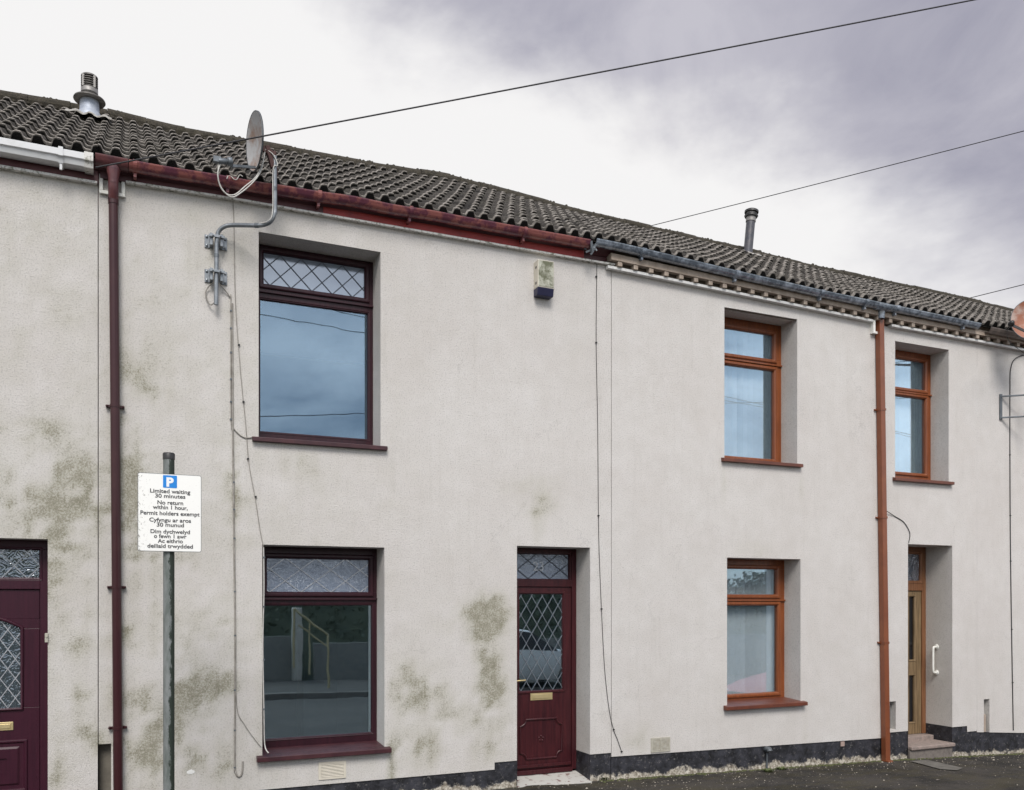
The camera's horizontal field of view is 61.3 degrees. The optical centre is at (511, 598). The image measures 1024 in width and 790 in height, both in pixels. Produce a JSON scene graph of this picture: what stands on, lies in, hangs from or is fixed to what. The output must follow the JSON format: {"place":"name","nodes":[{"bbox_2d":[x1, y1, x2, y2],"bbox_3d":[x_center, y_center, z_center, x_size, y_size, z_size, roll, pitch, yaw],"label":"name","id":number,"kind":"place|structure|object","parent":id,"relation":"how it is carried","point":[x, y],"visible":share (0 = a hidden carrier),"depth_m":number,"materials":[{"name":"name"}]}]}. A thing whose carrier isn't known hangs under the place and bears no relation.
{"place":"outdoors","nodes":[
{"label":"outdoors","id":0,"kind":"place"},
{"bbox_2d":[0,0,1023,308],"label":"sky","id":1,"kind":"structure","parent":0,"point":[662,141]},
{"bbox_2d":[493,754,1023,789],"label":"pavement","id":2,"kind":"structure","parent":0,"point":[907,776],"depth_m":10.03,"materials":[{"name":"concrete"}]},
{"bbox_2d":[0,90,106,789],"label":"terraced house","id":3,"kind":"structure","parent":2,"relation":"on","point":[49,455],"depth_m":7.48,"materials":[{"name":"white paint"}]},
{"bbox_2d":[0,590,39,789],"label":"door","id":4,"kind":"structure","parent":3,"relation":"in","point":[19,609],"depth_m":7.52,"materials":[{"name":"red plastic"}]},
{"bbox_2d":[65,72,110,120],"bbox_3d":[-4.990,-5.898,10.189,0.480,0.626,0.474,0,0,-24],"label":"flue pipe","id":5,"kind":"object","parent":3,"relation":"on","point":[88,99],"visible":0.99,"depth_m":10.16,"materials":[{"name":"silver metal"}]},
{"bbox_2d":[138,452,200,789],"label":"parking sign","id":6,"kind":"object","parent":2,"relation":"on","point":[169,512],"visible":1,"depth_m":6.43,"materials":[{"name":"white metal"}]},
{"bbox_2d":[95,108,618,789],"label":"terraced house","id":7,"kind":"structure","parent":2,"relation":"on","point":[421,370],"depth_m":8.75,"materials":[{"name":"white paint"}]},
{"bbox_2d":[205,282,213,304],"bbox_3d":[-2.765,-2.802,7.919,0.104,0.214,0.024,0,0,10],"label":"wall cable","id":8,"kind":"object","parent":7,"relation":"attached to","point":[206,295],"depth_m":7.92,"materials":[{"name":"plastic"}]},
{"bbox_2d":[219,284,251,437],"bbox_3d":[-2.573,-2.207,8.028,0.354,1.407,0.052,0,0,-34],"label":"wall cable","id":9,"kind":"object","parent":7,"relation":"attached to","point":[230,364],"depth_m":8.02,"materials":[{"name":"plastic"}]},
{"bbox_2d":[231,303,243,776],"bbox_3d":[-2.559,-0.543,8.045,0.112,4.416,0.018,0,0,-24],"label":"wall cable","id":10,"kind":"object","parent":7,"relation":"attached to","point":[234,538],"depth_m":8.03,"materials":[{"name":"plastic"}]},
{"bbox_2d":[204,110,277,304],"bbox_3d":[-2.429,-3.535,7.790,0.610,1.679,0.589,0,0,-24],"label":"satellite dish","id":11,"kind":"object","parent":7,"relation":"attached to","point":[255,148],"visible":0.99,"depth_m":7.84,"materials":[{"name":"metal"}]},
{"bbox_2d":[233,203,263,546],"bbox_3d":[-2.469,-2.106,8.084,0.284,3.240,0.018,0,0,-24],"label":"wall cable","id":12,"kind":"object","parent":7,"relation":"attached to","point":[243,401],"depth_m":8.05,"materials":[{"name":"black plastic"}]},
{"bbox_2d":[236,694,260,746],"bbox_3d":[-2.469,0.874,8.085,0.232,1.042,0.006,0,0,-24],"label":"wall cable","id":13,"kind":"object","parent":7,"relation":"attached to","point":[242,721],"depth_m":8.06,"materials":[{"name":"plastic"}]},
{"bbox_2d":[262,547,268,752],"bbox_3d":[-2.313,0.481,8.124,0.088,1.935,0.026,0,0,34],"label":"wall cable","id":14,"kind":"object","parent":7,"relation":"attached to","point":[263,659],"depth_m":8.14,"materials":[{"name":"plastic"}]},
{"bbox_2d":[252,244,387,450],"bbox_3d":[-1.909,-2.471,8.507,1.297,1.981,0.400,0,0,-24],"label":"window","id":15,"kind":"structure","parent":7,"relation":"in","point":[286,276],"depth_m":8.64,"materials":[{"name":"brown glass"}]},
{"bbox_2d":[256,546,391,762],"bbox_3d":[-1.872,0.507,8.512,1.294,2.043,0.420,0,0,-24],"label":"window","id":16,"kind":"structure","parent":7,"relation":"in","point":[294,576],"depth_m":8.64,"materials":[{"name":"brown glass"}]},
{"bbox_2d":[534,259,553,299],"bbox_3d":[0.343,-3.434,9.280,0.193,0.374,0.112,0,0,-24],"label":"alarm box","id":17,"kind":"object","parent":7,"relation":"attached to","point":[543,279],"visible":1,"depth_m":9.23,"materials":[{"name":"beige plastic"}]},
{"bbox_2d":[517,587,570,770],"bbox_3d":[0.328,0.885,9.691,0.763,2.039,0.103,0,0,-24],"label":"door","id":18,"kind":"structure","parent":7,"relation":"in","point":[543,716],"depth_m":9.73,"materials":[{"name":"red plastic"}]},
{"bbox_2d":[494,185,988,779],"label":"terraced house","id":19,"kind":"structure","parent":2,"relation":"on","point":[872,601],"depth_m":10.86,"materials":[{"name":"white paint"}]},
{"bbox_2d":[595,273,622,751],"bbox_3d":[1.086,-1.014,9.662,0.346,5.480,0.018,0,0,-24],"label":"wall cable","id":20,"kind":"object","parent":19,"relation":"attached to","point":[601,608],"depth_m":9.61,"materials":[{"name":"black"}]},
{"bbox_2d":[724,329,762,458],"bbox_3d":[2.816,-2.598,10.883,0.926,1.735,0.062,0,0,-24],"label":"vertical blind","id":21,"kind":"object","parent":19,"relation":"hanging from","point":[743,412],"visible":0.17,"depth_m":10.94,"materials":[{"name":"fabric"}]},
{"bbox_2d":[727,569,773,693],"bbox_3d":[2.926,0.378,10.932,1.090,1.705,0.061,0,0,-24],"label":"vertical blind","id":22,"kind":"object","parent":19,"relation":"hanging from","point":[750,649],"visible":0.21,"depth_m":10.96,"materials":[{"name":"fabric"}]},
{"bbox_2d":[742,208,762,255],"bbox_3d":[3.955,-6.068,14.328,0.380,0.866,0.344,0,0,-24],"label":"flue pipe","id":23,"kind":"object","parent":19,"relation":"on","point":[751,215],"visible":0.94,"depth_m":14.33,"materials":[{"name":"grey metal"}]},
{"bbox_2d":[721,317,802,467],"bbox_3d":[2.989,-2.565,10.678,1.217,1.850,0.405,0,0,-24],"label":"window","id":24,"kind":"structure","parent":19,"relation":"in","point":[773,365],"depth_m":10.93,"materials":[{"name":"red wood"}]},
{"bbox_2d":[723,559,807,710],"bbox_3d":[3.034,0.413,10.689,1.240,1.823,0.420,0,0,-24],"label":"window","id":25,"kind":"structure","parent":19,"relation":"in","point":[763,699],"depth_m":10.90,"materials":[{"name":"red wood"}]},
{"bbox_2d":[763,335,770,458],"bbox_3d":[3.291,-2.570,11.222,0.323,1.800,0.054,0,0,-24],"label":"curtain","id":26,"kind":"object","parent":19,"relation":"hanging from","point":[766,408],"visible":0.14,"depth_m":11.22,"materials":[{"name":"white fabric"}]},
{"bbox_2d":[887,511,909,542],"bbox_3d":[5.121,-0.955,11.449,0.453,0.412,0.023,0,0,-27],"label":"wall cable","id":27,"kind":"object","parent":19,"relation":"attached to","point":[903,521],"depth_m":11.49,"materials":[{"name":"black"}]},
{"bbox_2d":[895,359,910,472],"bbox_3d":[5.284,-2.522,11.978,0.771,1.745,0.051,0,0,-24],"label":"vertical blind","id":28,"kind":"object","parent":19,"relation":"hanging from","point":[902,424],"visible":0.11,"depth_m":12.04,"materials":[{"name":"fabric"}]},
{"bbox_2d":[908,591,920,733],"bbox_3d":[5.489,0.895,12.129,0.681,2.019,0.054,0,0,-24],"label":"door","id":29,"kind":"structure","parent":19,"relation":"in","point":[914,597],"depth_m":12.21,"materials":[{"name":"brown wood"}]},
{"bbox_2d":[911,362,921,473],"bbox_3d":[5.701,-2.510,12.291,0.380,1.780,0.054,0,0,-24],"label":"curtain","id":30,"kind":"object","parent":19,"relation":"hanging from","point":[916,423],"visible":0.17,"depth_m":12.31,"materials":[{"name":"white fabric"}]},
{"bbox_2d":[893,350,954,484],"bbox_3d":[5.477,-2.494,11.782,1.102,1.857,0.405,0,0,-24],"label":"window","id":31,"kind":"structure","parent":19,"relation":"in","point":[925,395],"depth_m":12.06,"materials":[{"name":"red wood"}]},
{"bbox_2d":[932,644,938,674],"bbox_3d":[5.917,0.851,12.089,0.087,0.432,0.072,0,0,-24],"label":"grab rail","id":32,"kind":"object","parent":19,"relation":"attached to","point":[935,646],"visible":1,"depth_m":12.07,"materials":[{"name":"white plastic"}]},
{"bbox_2d":[761,768,773,772],"bbox_3d":[3.073,2.059,10.353,0.162,0.044,0.176,0,0,-24],"label":"weed","id":33,"kind":"object","parent":2,"relation":"on","point":[769,770],"visible":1,"depth_m":10.34,"materials":[{"name":"green plant"}]},
{"bbox_2d":[532,754,1020,789],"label":"grit","id":34,"kind":"object","parent":2,"relation":"on","point":[796,768],"visible":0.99,"depth_m":10.15,"materials":[{"name":"gravel"}]},
{"bbox_2d":[775,766,788,769],"bbox_3d":[3.300,2.068,10.538,0.164,0.039,0.146,0,0,15],"label":"weed","id":35,"kind":"object","parent":2,"relation":"on","point":[782,768],"visible":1,"depth_m":10.53,"materials":[{"name":"green plant"}]},
{"bbox_2d":[600,753,1023,782],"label":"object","id":36,"kind":"object","parent":2,"relation":"on","point":[790,767],"visible":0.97,"depth_m":10.83,"materials":[{"name":"grey concrete"}]},
{"bbox_2d":[805,263,1023,755],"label":"terraced house","id":37,"kind":"structure","parent":2,"relation":"on","point":[998,352],"depth_m":12.29,"materials":[{"name":"white paint"}]},
{"bbox_2d":[999,301,1023,419],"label":"satellite dish","id":38,"kind":"object","parent":37,"relation":"attached to","point":[1016,323],"visible":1,"depth_m":11.80,"materials":[{"name":"orange metal"}]},
{"bbox_2d":[1009,355,1023,729],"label":"wall cable","id":39,"kind":"object","parent":37,"relation":"attached to","point":[1010,537],"depth_m":12.34,"materials":[{"name":"black"}]},
{"bbox_2d":[912,760,961,769],"bbox_3d":[5.453,2.129,11.063,0.425,0.013,0.682,0,0,-24],"label":"concrete patch","id":40,"kind":"object","parent":2,"relation":"on","point":[938,765],"visible":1,"depth_m":11.06,"materials":[{"name":"grey concrete"}]},
{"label":"road","id":41,"kind":"structure","parent":0,"visible":0},
{"bbox_3d":[14.635,-3.256,9.820,0.258,11.595,0.279,0,0,-24],"label":"telegraph pole","id":42,"kind":"object","parent":41,"relation":"on","visible":0},
{"bbox_2d":[95,0,974,167],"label":"overhead wire","id":43,"kind":"object","parent":42,"relation":"attached to","point":[526,86],"visible":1,"depth_m":7.85,"materials":[{"name":"grey metal"}]},
{"bbox_2d":[651,131,1023,225],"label":"overhead wire","id":44,"kind":"object","parent":42,"relation":"attached to","point":[839,178],"visible":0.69,"depth_m":15.23,"materials":[{"name":"grey metal"}]},
{"bbox_2d":[971,284,1023,297],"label":"overhead wire","id":45,"kind":"object","parent":42,"relation":"attached to","point":[999,290],"visible":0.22,"depth_m":18.22,"materials":[{"name":"grey metal"}]}
]}

